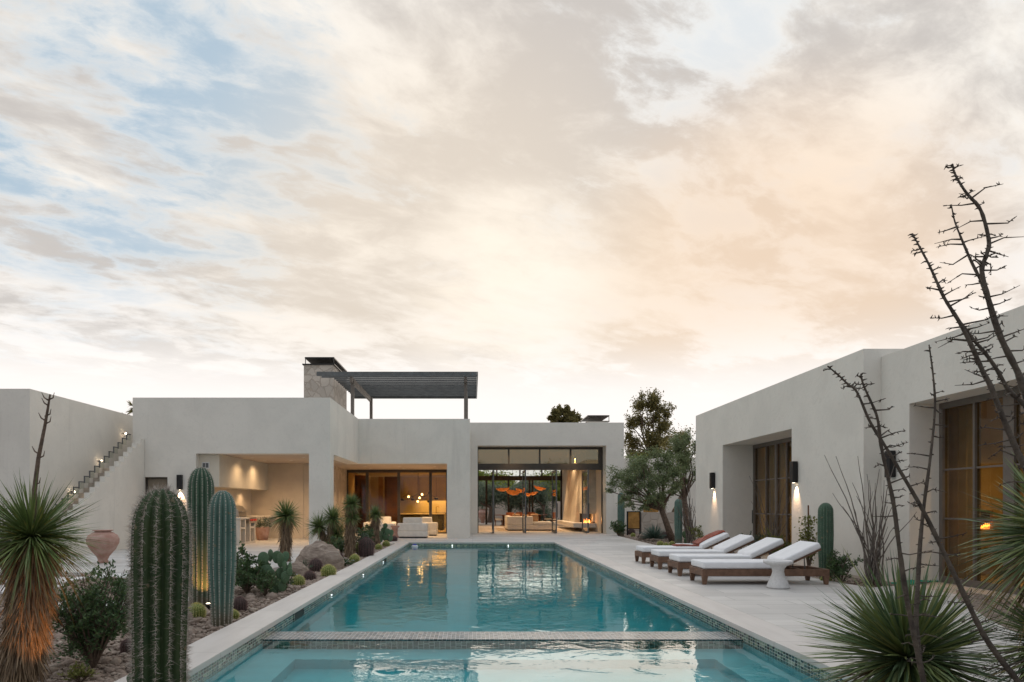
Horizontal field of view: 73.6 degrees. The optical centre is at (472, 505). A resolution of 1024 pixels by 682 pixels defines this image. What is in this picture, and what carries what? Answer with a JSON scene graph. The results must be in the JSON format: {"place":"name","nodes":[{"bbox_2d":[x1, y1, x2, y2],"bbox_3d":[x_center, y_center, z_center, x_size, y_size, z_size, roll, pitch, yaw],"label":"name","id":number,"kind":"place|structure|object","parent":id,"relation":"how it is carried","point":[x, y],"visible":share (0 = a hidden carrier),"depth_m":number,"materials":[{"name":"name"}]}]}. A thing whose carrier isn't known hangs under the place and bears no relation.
{"place":"outdoors","nodes":[
{"label":"outdoors","id":0,"kind":"place"},
{"bbox_2d":[0,532,555,574],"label":"terrace","id":1,"kind":"structure","parent":0,"point":[256,548],"depth_m":22.63,"materials":[{"name":"stone"}]},
{"bbox_2d":[0,389,132,540],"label":"side building","id":2,"kind":"structure","parent":1,"relation":"on","point":[81,439],"depth_m":20.38,"materials":[{"name":"paint"}]},
{"bbox_2d":[53,433,143,555],"bbox_3d":[-11.780,-0.505,20.271,1.280,3.810,5.817,0,0,0],"label":"outside stair","id":3,"kind":"object","parent":1,"relation":"on","point":[116,488],"visible":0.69,"depth_m":21.36,"materials":[{"name":"paint"}]},
{"bbox_2d":[86,530,119,562],"bbox_3d":[-8.987,1.000,16.600,0.730,0.800,0.730,0,0,0],"label":"terracotta urn","id":4,"kind":"object","parent":1,"relation":"on","point":[112,538],"visible":0.88,"depth_m":16.40,"materials":[{"name":"ceramic"}]},
{"bbox_2d":[236,517,254,544],"bbox_3d":[-8.740,0.915,24.750,1.280,0.970,1.800,0,0,0],"label":"outdoor kitchen counter","id":5,"kind":"object","parent":1,"relation":"on","point":[245,532],"visible":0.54,"depth_m":24.42,"materials":[{"name":"beige stone"}]},
{"bbox_2d":[236,505,256,522],"bbox_3d":[-8.570,0.321,25.200,1.020,0.658,0.840,0,0,0],"label":"barbecue grill","id":6,"kind":"object","parent":5,"relation":"in","point":[241,511],"visible":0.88,"depth_m":25.07,"materials":[{"name":"metal"}]},
{"bbox_2d":[246,515,275,538],"bbox_3d":[-8.854,0.910,28.590,1.052,0.980,0.780,0,0,0],"label":"kitchen back counter","id":7,"kind":"object","parent":1,"relation":"on","point":[261,516],"visible":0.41,"depth_m":28.22,"materials":[{"name":"beige stone"}]},
{"bbox_2d":[255,516,271,539],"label":"potted plant","id":8,"kind":"object","parent":1,"relation":"on","point":[261,532],"visible":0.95,"depth_m":27.22,"materials":[{"name":"orange plant"}]},
{"bbox_2d":[133,357,623,544],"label":"house","id":9,"kind":"structure","parent":1,"relation":"on","point":[237,447],"depth_m":28.90,"materials":[{"name":"paint"}]},
{"bbox_2d":[145,477,166,493],"bbox_3d":[-10.766,0.220,23.360,0.797,2.360,0.120,0,0,0],"label":"door","id":10,"kind":"structure","parent":9,"relation":"in","point":[149,481],"depth_m":23.36,"materials":[{"name":"brown metal"}]},
{"bbox_2d":[176,475,182,489],"bbox_3d":[-9.923,-0.779,23.135,0.170,0.502,0.130,0,0,0],"label":"wall sconce","id":11,"kind":"object","parent":9,"relation":"attached to","point":[179,482],"depth_m":23.07,"materials":[{"name":"black metal"}]},
{"bbox_2d":[316,372,477,418],"bbox_3d":[-3.223,-4.260,32.360,6.915,2.920,6.280,0,0,0],"label":"roof pergola","id":12,"kind":"object","parent":9,"relation":"on","point":[369,386],"visible":0.91,"depth_m":31.90,"materials":[{"name":"grey metal"}]},
{"bbox_2d":[492,470,494,532],"bbox_3d":[1.057,-0.190,34.650,0.094,3.140,1.800,0,0,0],"label":"pivot door","id":13,"kind":"structure","parent":9,"relation":"in","point":[493,504],"depth_m":33.78,"materials":[{"name":"grey metal"}]},
{"bbox_2d":[478,470,561,523],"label":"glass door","id":14,"kind":"structure","parent":9,"relation":"in","point":[530,479],"depth_m":50.00,"materials":[{"name":"brown metal"}]},
{"bbox_2d":[522,470,526,532],"bbox_3d":[2.637,-0.190,34.650,0.094,3.140,1.800,0,0,0],"label":"pivot door","id":15,"kind":"structure","parent":9,"relation":"in","point":[524,505],"depth_m":34.34,"materials":[{"name":"grey metal"}]},
{"bbox_2d":[478,447,602,532],"bbox_3d":[3.405,-0.765,34.480,6.310,4.330,0.200,0,0,0],"label":"transom window","id":16,"kind":"structure","parent":9,"relation":"in","point":[489,458],"depth_m":34.46,"materials":[{"name":"glass"}]},
{"bbox_2d":[552,470,557,532],"bbox_3d":[4.167,-0.190,34.650,0.094,3.140,1.800,0,0,0],"label":"pivot door","id":17,"kind":"structure","parent":9,"relation":"in","point":[554,473],"depth_m":34.52,"materials":[{"name":"glass"}]},
{"bbox_2d":[582,470,588,532],"bbox_3d":[5.720,-0.190,34.650,0.060,3.140,1.800,0,0,0],"label":"pivot door","id":18,"kind":"structure","parent":9,"relation":"in","point":[586,531],"depth_m":33.78,"materials":[{"name":"grey metal"}]},
{"bbox_2d":[397,517,428,537],"bbox_3d":[-2.564,0.960,29.550,1.300,0.880,0.950,0,0,0],"label":"patio armchair","id":19,"kind":"object","parent":1,"relation":"on","point":[413,527],"visible":1,"depth_m":29.08,"materials":[{"name":"fabric"}]},
{"bbox_2d":[422,517,437,535],"bbox_3d":[-2.098,0.970,31.700,0.950,0.860,0.900,0,0,0],"label":"patio armchair","id":20,"kind":"object","parent":1,"relation":"on","point":[433,529],"visible":0.54,"depth_m":31.27,"materials":[{"name":"fabric"}]},
{"bbox_2d":[400,513,444,529],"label":"kitchen island","id":21,"kind":"structure","parent":0,"point":[438,518],"depth_m":38.60,"materials":[{"name":"wood"}]},
{"bbox_2d":[0,521,1023,681],"bbox_3d":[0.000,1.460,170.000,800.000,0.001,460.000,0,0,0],"label":"ground","id":22,"kind":"structure","parent":0,"point":[196,628],"depth_m":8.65,"materials":[{"name":"brown gravel"}]},
{"bbox_2d":[0,392,110,681],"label":"shaggy yucca","id":23,"kind":"object","parent":22,"relation":"on","point":[34,558],"visible":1,"depth_m":5.15,"materials":[{"name":"green plant"}]},
{"bbox_2d":[57,661,99,681],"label":"leafy shrub","id":24,"kind":"object","parent":22,"relation":"on","point":[78,673],"visible":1,"depth_m":5.53,"materials":[{"name":"green plant"}]},
{"bbox_2d":[49,559,130,667],"bbox_3d":[-3.345,0.963,6.141,1.043,0.987,0.926,0,0,0],"label":"leafy shrub","id":25,"kind":"object","parent":22,"relation":"on","point":[96,625],"visible":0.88,"depth_m":5.97,"materials":[{"name":"green plant"}]},
{"bbox_2d":[119,637,131,652],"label":"hedgehog cactus","id":26,"kind":"object","parent":22,"relation":"on","point":[123,647],"visible":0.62,"depth_m":6.62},
{"bbox_2d":[122,483,195,681],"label":"columnar cactus","id":27,"kind":"object","parent":22,"relation":"on","point":[159,553],"visible":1,"depth_m":4.18,"materials":[{"name":"plant"}]},
{"bbox_2d":[188,602,207,617],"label":"golden barrel cactus","id":28,"kind":"object","parent":22,"relation":"on","point":[198,609],"visible":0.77,"depth_m":8.68,"materials":[{"name":"plant"}]},
{"bbox_2d":[186,467,214,606],"bbox_3d":[-3.919,0.449,9.849,0.409,2.029,0.410,0,0,0],"label":"columnar cactus","id":29,"kind":"object","parent":22,"relation":"on","point":[200,488],"visible":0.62,"depth_m":9.72,"materials":[{"name":"plant"}]},
{"bbox_2d":[207,490,236,625],"bbox_3d":[-3.045,0.635,8.300,0.354,1.642,0.354,0,0,0],"label":"columnar cactus","id":30,"kind":"object","parent":22,"relation":"on","point":[221,549],"visible":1,"depth_m":8.19,"materials":[{"name":"plant"}]},
{"bbox_2d":[233,596,248,611],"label":"hedgehog cactus","id":31,"kind":"object","parent":22,"relation":"on","point":[240,603],"visible":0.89,"depth_m":9.26,"materials":[{"name":"plant"}]},
{"bbox_2d":[235,541,270,593],"bbox_3d":[-3.691,1.017,11.180,0.914,0.878,0.835,0,0,0],"label":"leafy shrub","id":32,"kind":"object","parent":22,"relation":"on","point":[246,571],"visible":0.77,"depth_m":11.12,"materials":[{"name":"green plant"}]},
{"bbox_2d":[245,571,280,595],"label":"leafy shrub","id":33,"kind":"object","parent":22,"relation":"on","point":[264,584],"visible":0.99,"depth_m":10.84,"materials":[{"name":"green plant"}]},
{"bbox_2d":[258,549,292,592],"bbox_3d":[-3.210,1.120,11.236,0.597,0.786,0.269,0,0,9],"label":"prickly pear","id":34,"kind":"object","parent":22,"relation":"on","point":[284,572],"visible":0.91,"depth_m":11.19,"materials":[{"name":"plant"}]},
{"bbox_2d":[266,496,304,561],"bbox_3d":[-4.675,0.718,17.049,1.029,1.922,1.038,0,0,0],"label":"yucca","id":35,"kind":"object","parent":22,"relation":"on","point":[285,520],"visible":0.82,"depth_m":16.94,"materials":[{"name":"green plant"}]},
{"bbox_2d":[292,574,305,584],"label":"golden barrel cactus","id":36,"kind":"object","parent":22,"relation":"on","point":[299,580],"visible":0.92,"depth_m":12.20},
{"bbox_2d":[292,562,308,576],"bbox_3d":[-3.520,1.386,13.783,0.512,0.488,0.438,0,0,0],"label":"boulder","id":37,"kind":"object","parent":22,"relation":"on","point":[301,568],"visible":0.24,"depth_m":13.64,"materials":[{"name":"stone"}]},
{"bbox_2d":[303,570,316,579],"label":"hedgehog cactus","id":38,"kind":"object","parent":22,"relation":"on","point":[309,575],"visible":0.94,"depth_m":13.02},
{"bbox_2d":[308,558,322,571],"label":"hedgehog cactus","id":39,"kind":"object","parent":22,"relation":"on","point":[316,563],"visible":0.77,"depth_m":14.75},
{"bbox_2d":[295,540,344,569],"bbox_3d":[-3.482,1.264,15.477,1.168,0.928,0.853,0,0,0],"label":"boulder","id":40,"kind":"object","parent":22,"relation":"on","point":[325,553],"visible":0.33,"depth_m":15.24,"materials":[{"name":"stone"}]},
{"bbox_2d":[303,504,345,544],"bbox_3d":[-4.373,0.769,20.401,1.587,1.818,1.234,0,0,0],"label":"yucca","id":41,"kind":"object","parent":22,"relation":"on","point":[332,522],"visible":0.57,"depth_m":20.31,"materials":[{"name":"green plant"}]},
{"bbox_2d":[319,564,336,576],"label":"golden barrel cactus","id":42,"kind":"object","parent":22,"relation":"on","point":[327,570],"visible":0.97,"depth_m":13.68,"materials":[{"name":"plant"}]},
{"bbox_2d":[324,536,344,553],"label":"leafy shrub","id":43,"kind":"object","parent":22,"relation":"on","point":[339,545],"visible":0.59,"depth_m":19.19,"materials":[{"name":"green plant"}]},
{"bbox_2d":[339,493,362,557],"bbox_3d":[-3.338,0.615,18.805,0.734,2.073,0.756,0,0,0],"label":"yucca","id":44,"kind":"object","parent":22,"relation":"on","point":[350,507],"visible":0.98,"depth_m":18.70,"materials":[{"name":"green plant"}]},
{"bbox_2d":[357,536,375,556],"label":"hedgehog cactus","id":45,"kind":"object","parent":22,"relation":"on","point":[366,548],"visible":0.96,"depth_m":18.93,"materials":[{"name":"plant"}]},
{"bbox_2d":[365,504,384,545],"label":"yucca","id":46,"kind":"object","parent":22,"relation":"on","point":[375,517],"visible":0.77,"depth_m":23.32,"materials":[{"name":"green plant"}]},
{"bbox_2d":[379,523,393,541],"bbox_3d":[-3.126,0.979,24.050,0.678,0.700,0.206,0,0,-3],"label":"prickly pear","id":47,"kind":"object","parent":22,"relation":"on","point":[386,531],"visible":0.77,"depth_m":24.00,"materials":[{"name":"plant"}]},
{"bbox_2d":[478,475,505,522],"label":"garden tree","id":48,"kind":"object","parent":22,"relation":"on","point":[481,495],"visible":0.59,"depth_m":54.94,"materials":[{"name":"green plant"}]},
{"bbox_2d":[478,470,511,498],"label":"garden tree","id":49,"kind":"object","parent":22,"relation":"on","point":[481,473],"visible":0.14,"depth_m":63.67,"materials":[{"name":"green plant"}]},
{"bbox_2d":[488,480,536,513],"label":"garden tree","id":50,"kind":"object","parent":22,"relation":"on","point":[516,500],"visible":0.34,"depth_m":55.09,"materials":[{"name":"green plant"}]},
{"bbox_2d":[495,480,540,511],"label":"garden tree","id":51,"kind":"object","parent":22,"relation":"on","point":[514,503],"visible":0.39,"depth_m":55.27,"materials":[{"name":"green plant"}]},
{"bbox_2d":[478,501,559,520],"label":"garden wall","id":52,"kind":"structure","parent":22,"relation":"on","point":[500,511],"depth_m":60.00,"materials":[{"name":"paint"}]},
{"bbox_2d":[490,471,558,499],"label":"garden tree","id":53,"kind":"object","parent":22,"relation":"on","point":[503,474],"visible":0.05,"depth_m":67.32,"materials":[{"name":"green plant"}]},
{"bbox_2d":[515,470,559,500],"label":"garden tree","id":54,"kind":"object","parent":22,"relation":"on","point":[550,482],"visible":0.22,"depth_m":63.90,"materials":[{"name":"green plant"}]},
{"bbox_2d":[526,480,551,521],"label":"garden tree","id":55,"kind":"object","parent":22,"relation":"on","point":[542,500],"visible":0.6,"depth_m":56.24,"materials":[{"name":"green plant"}]},
{"bbox_2d":[547,404,582,422],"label":"round tree","id":56,"kind":"object","parent":22,"relation":"on","point":[557,413],"visible":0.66,"depth_m":61.70,"materials":[{"name":"green plant"}]},
{"bbox_2d":[608,520,626,535],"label":"leafy shrub","id":57,"kind":"object","parent":22,"relation":"on","point":[618,527],"visible":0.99,"depth_m":31.51,"materials":[{"name":"green plant"}]},
{"bbox_2d":[617,493,624,535],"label":"columnar cactus","id":58,"kind":"object","parent":22,"relation":"on","point":[620,512],"visible":0.59,"depth_m":32.07,"materials":[{"name":"plant"}]},
{"bbox_2d":[604,445,686,541],"bbox_3d":[6.717,-0.469,27.168,3.130,3.953,3.038,0,0,0],"label":"mesquite tree","id":59,"kind":"object","parent":22,"relation":"on","point":[638,468],"visible":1,"depth_m":26.86,"materials":[{"name":"green plant"}]},
{"bbox_2d":[624,387,676,457],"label":"gum tree","id":60,"kind":"object","parent":22,"relation":"on","point":[662,427],"visible":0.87,"depth_m":51.43,"materials":[{"name":"green plant"}]},
{"bbox_2d":[639,523,666,539],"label":"blue agave","id":61,"kind":"object","parent":22,"relation":"on","point":[652,532],"visible":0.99,"depth_m":27.49,"materials":[{"name":"green plant"}]},
{"bbox_2d":[641,512,674,535],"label":"stone wall","id":62,"kind":"structure","parent":22,"relation":"on","point":[652,518],"depth_m":32.00,"materials":[{"name":"stone"}]},
{"bbox_2d":[627,511,640,534],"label":"garden gate","id":63,"kind":"structure","parent":62,"relation":"attached to","point":[633,519],"depth_m":32.02,"materials":[{"name":"brown wood"}]},
{"bbox_2d":[624,458,695,528],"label":"garden wall","id":64,"kind":"structure","parent":22,"relation":"on","point":[671,502],"depth_m":40.00,"materials":[{"name":"paint"}]},
{"bbox_2d":[655,423,695,457],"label":"distant tree","id":65,"kind":"object","parent":22,"relation":"on","point":[664,448],"visible":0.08,"depth_m":43.51,"materials":[{"name":"green plant"}]},
{"bbox_2d":[661,427,695,530],"bbox_3d":[9.024,-0.963,29.461,1.719,4.890,2.151,0,0,-11],"label":"mesquite tree","id":66,"kind":"object","parent":22,"relation":"on","point":[686,456],"visible":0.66,"depth_m":29.29,"materials":[{"name":"green plant"}]},
{"bbox_2d":[674,499,682,543],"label":"columnar cactus","id":67,"kind":"object","parent":22,"relation":"on","point":[678,525],"visible":0.88,"depth_m":24.30,"materials":[{"name":"plant"}]},
{"bbox_2d":[676,486,695,543],"bbox_3d":[7.712,0.321,24.089,0.847,2.271,0.620,0,0,-20],"label":"ocotillo","id":68,"kind":"object","parent":22,"relation":"on","point":[687,535],"visible":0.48,"depth_m":24.21,"materials":[{"name":"plant"}]},
{"bbox_2d":[687,525,703,537],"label":"leafy shrub","id":69,"kind":"object","parent":22,"relation":"on","point":[697,530],"visible":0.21,"depth_m":22.94,"materials":[{"name":"green plant"}]},
{"bbox_2d":[794,505,817,565],"bbox_3d":[7.346,0.726,14.891,0.636,1.453,0.420,0,0,0],"label":"climbing plant","id":70,"kind":"object","parent":22,"relation":"on","point":[808,534],"visible":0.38,"depth_m":14.87,"materials":[{"name":"green plant"}]},
{"bbox_2d":[817,503,833,580],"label":"columnar cactus","id":71,"kind":"object","parent":22,"relation":"on","point":[825,530],"visible":0.76,"depth_m":12.90,"materials":[{"name":"plant"}]},
{"bbox_2d":[825,549,863,581],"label":"leafy shrub","id":72,"kind":"object","parent":22,"relation":"on","point":[837,568],"visible":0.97,"depth_m":12.44,"materials":[{"name":"green plant"}]},
{"bbox_2d":[824,455,916,586],"bbox_3d":[7.115,0.266,12.271,1.342,2.381,0.625,0,0,0],"label":"ocotillo","id":73,"kind":"object","parent":22,"relation":"on","point":[875,555],"visible":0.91,"depth_m":12.30,"materials":[{"name":"plant"}]},
{"bbox_2d":[790,544,1023,681],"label":"trunkless yucca","id":74,"kind":"object","parent":22,"relation":"on","point":[882,630],"visible":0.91,"depth_m":4.15,"materials":[{"name":"green plant"}]},
{"bbox_2d":[823,344,1023,681],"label":"spiny branched shrub","id":75,"kind":"object","parent":22,"relation":"on","point":[916,636],"visible":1,"depth_m":3.62,"materials":[{"name":"brown plant"}]},
{"bbox_2d":[908,164,1023,486],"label":"spiny branched shrub","id":76,"kind":"object","parent":22,"relation":"on","point":[970,339],"visible":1,"depth_m":3.33,"materials":[{"name":"brown plant"}]},
{"bbox_2d":[949,451,1023,681],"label":"tall yucca","id":77,"kind":"object","parent":22,"relation":"on","point":[1016,572],"visible":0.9,"depth_m":3.99,"materials":[{"name":"green plant"}]},
{"bbox_2d":[198,546,825,681],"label":"pool water","id":78,"kind":"structure","parent":0,"point":[483,589],"depth_m":8.55,"materials":[{"name":"liquid"}]},
{"bbox_2d":[0,0,1023,482],"label":"sky","id":79,"kind":"structure","parent":0,"point":[587,206],"materials":[{"name":"white"}]},
{"bbox_2d":[438,522,594,531],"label":"floor","id":80,"kind":"structure","parent":0,"point":[484,527],"depth_m":39.47,"materials":[{"name":"stone"}]},
{"bbox_2d":[478,509,487,522],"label":"terracotta urn","id":81,"kind":"object","parent":80,"relation":"on","point":[481,514],"visible":0.76,"depth_m":53.24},
{"bbox_2d":[496,528,562,530],"bbox_3d":[3.200,1.394,39.500,3.600,0.012,5.000,0,0,0],"label":"rug","id":82,"kind":"object","parent":80,"relation":"on","point":[501,529],"visible":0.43,"depth_m":39.10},
{"bbox_2d":[505,514,551,530],"bbox_3d":[3.135,0.935,38.900,2.461,0.930,3.200,0,0,0],"label":"sectional sofa","id":83,"kind":"object","parent":82,"relation":"on","point":[513,522],"visible":0.9,"depth_m":37.31,"materials":[{"name":"beige fabric"}]},
{"bbox_2d":[484,532,1023,681],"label":"terrace","id":84,"kind":"structure","parent":0,"point":[754,596],"depth_m":10.83,"materials":[{"name":"stone"}]},
{"bbox_2d":[635,532,735,563],"bbox_3d":[5.170,1.030,16.680,2.240,0.741,0.740,0,0,0],"label":"sun lounger","id":85,"kind":"object","parent":84,"relation":"on","point":[643,552],"visible":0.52,"depth_m":16.34,"materials":[{"name":"fabric"}]},
{"bbox_2d":[672,530,725,545],"bbox_3d":[5.583,0.807,16.790,1.294,0.411,0.540,0,0,0],"label":"towel","id":86,"kind":"object","parent":85,"relation":"on","point":[697,542],"visible":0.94,"depth_m":16.67,"materials":[{"name":"fabric"}]},
{"bbox_2d":[650,534,759,568],"bbox_3d":[5.170,1.030,15.250,2.240,0.741,0.740,0,0,0],"label":"sun lounger","id":87,"kind":"object","parent":84,"relation":"on","point":[660,557],"visible":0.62,"depth_m":14.93,"materials":[{"name":"fabric"}]},
{"bbox_2d":[667,537,791,575],"bbox_3d":[5.170,1.030,13.820,2.240,0.741,0.740,0,0,0],"label":"sun lounger","id":88,"kind":"object","parent":84,"relation":"on","point":[755,550],"visible":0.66,"depth_m":13.50,"materials":[{"name":"fabric"}]},
{"bbox_2d":[689,541,829,584],"bbox_3d":[5.170,1.030,12.390,2.240,0.741,0.740,0,0,0],"label":"sun lounger","id":89,"kind":"object","parent":84,"relation":"on","point":[704,569],"visible":0.84,"depth_m":12.04,"materials":[{"name":"fabric"}]},
{"bbox_2d":[763,559,792,588],"bbox_3d":[5.170,1.165,11.550,0.472,0.470,0.472,0,0,0],"label":"side table","id":90,"kind":"object","parent":84,"relation":"on","point":[777,579],"visible":1,"depth_m":11.44,"materials":[{"name":"stone"}]},
{"bbox_2d":[734,551,1023,600],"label":"floor","id":91,"kind":"structure","parent":0,"point":[980,591],"depth_m":11.67,"materials":[{"name":"stone"}]},
{"bbox_2d":[749,470,791,554],"bbox_3d":[7.754,0.243,17.643,1.201,2.424,0.604,0,0,0],"label":"ocotillo","id":92,"kind":"object","parent":91,"relation":"on","point":[776,533],"visible":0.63,"depth_m":17.65,"materials":[{"name":"plant"}]},
{"bbox_2d":[759,528,791,555],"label":"leafy shrub","id":93,"kind":"object","parent":91,"relation":"on","point":[782,547],"visible":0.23,"depth_m":17.07,"materials":[{"name":"green plant"}]},
{"bbox_2d":[696,305,1023,594],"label":"guest house","id":94,"kind":"structure","parent":91,"relation":"on","point":[811,418],"depth_m":13.30,"materials":[{"name":"paint"}]},
{"bbox_2d":[709,472,714,488],"bbox_3d":[7.555,-0.779,21.500,0.130,0.502,0.170,0,0,0],"label":"wall sconce","id":95,"kind":"object","parent":94,"relation":"attached to","point":[711,480],"depth_m":21.41,"materials":[{"name":"black metal"}]},
{"bbox_2d":[752,437,791,553],"bbox_3d":[8.574,-0.215,18.550,0.172,3.230,4.500,0,0,0],"label":"glass door","id":96,"kind":"structure","parent":94,"relation":"in","point":[777,443],"depth_m":19.80,"materials":[{"name":"brown metal"}]},
{"bbox_2d":[770,443,785,540],"bbox_3d":[8.950,-0.315,20.000,0.069,3.370,1.200,0,0,0],"label":"curtain","id":97,"kind":"object","parent":94,"relation":"hanging from","point":[782,470],"visible":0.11,"depth_m":19.71,"materials":[{"name":"fabric"}]},
{"bbox_2d":[790,461,797,482],"bbox_3d":[7.555,-0.779,16.050,0.130,0.502,0.170,0,0,0],"label":"wall sconce","id":98,"kind":"object","parent":94,"relation":"attached to","point":[793,471],"depth_m":15.97,"materials":[{"name":"black metal"}]},
{"bbox_2d":[884,450,895,476],"bbox_3d":[7.895,-0.780,12.900,0.130,0.500,0.170,0,0,0],"label":"wall sconce","id":99,"kind":"object","parent":94,"relation":"attached to","point":[890,465],"depth_m":12.82,"materials":[{"name":"black metal"}]},
{"bbox_2d":[949,404,972,579],"bbox_3d":[8.950,-0.315,12.515,0.069,3.370,0.670,0,0,0],"label":"curtain","id":100,"kind":"object","parent":94,"relation":"hanging from","point":[960,440],"visible":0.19,"depth_m":12.48,"materials":[{"name":"fabric"}]},
{"bbox_2d":[939,387,1020,594],"bbox_3d":[8.560,-0.225,8.970,0.120,3.250,6.940,0,0,0],"label":"glass door","id":101,"kind":"structure","parent":94,"relation":"in","point":[944,469],"depth_m":11.56,"materials":[{"name":"brown wood"}]},
{"bbox_2d":[981,463,1022,562],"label":"fireplace","id":102,"kind":"object","parent":94,"relation":"attached to","point":[990,479],"visible":0.27,"depth_m":12.90,"materials":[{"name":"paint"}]},
{"bbox_2d":[956,590,1023,634],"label":"gravel strip","id":103,"kind":"object","parent":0,"point":[977,604],"visible":0.2,"depth_m":9.18,"materials":[{"name":"gravel"}]},
{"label":"pool basin","id":104,"kind":"structure","parent":0,"visible":0},
{"bbox_2d":[409,541,553,543],"bbox_3d":[0.350,1.430,15.525,5.500,0.060,21.810,0,0,0],"label":"pool coping","id":105,"kind":"object","parent":104,"relation":"attached to","point":[481,542],"visible":1,"depth_m":25.98,"materials":[{"name":"stone"}]},
{"bbox_2d":[409,544,553,545],"bbox_3d":[0.350,1.580,26.150,5.540,0.240,0.300,0,0,0],"label":"pool tile band","id":106,"kind":"object","parent":104,"relation":"attached to","point":[483,544],"visible":0.21,"depth_m":26.00,"materials":[{"name":"tile"}]},
{"bbox_2d":[114,541,872,681],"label":"pool coping","id":107,"kind":"object","parent":104,"relation":"attached to","point":[206,651],"visible":0.83,"depth_m":8.54,"materials":[{"name":"stone"}]},
{"bbox_2d":[263,632,742,639],"bbox_3d":[0.350,2.199,8.117,5.540,1.303,0.494,0,0,0],"label":"spa divider","id":108,"kind":"object","parent":104,"relation":"on","point":[501,636],"visible":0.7,"depth_m":8.05,"materials":[{"name":"grey tile"}]},
{"bbox_2d":[187,544,844,681],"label":"pool tile band","id":109,"kind":"object","parent":104,"relation":"attached to","point":[243,648],"visible":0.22,"depth_m":8.16,"materials":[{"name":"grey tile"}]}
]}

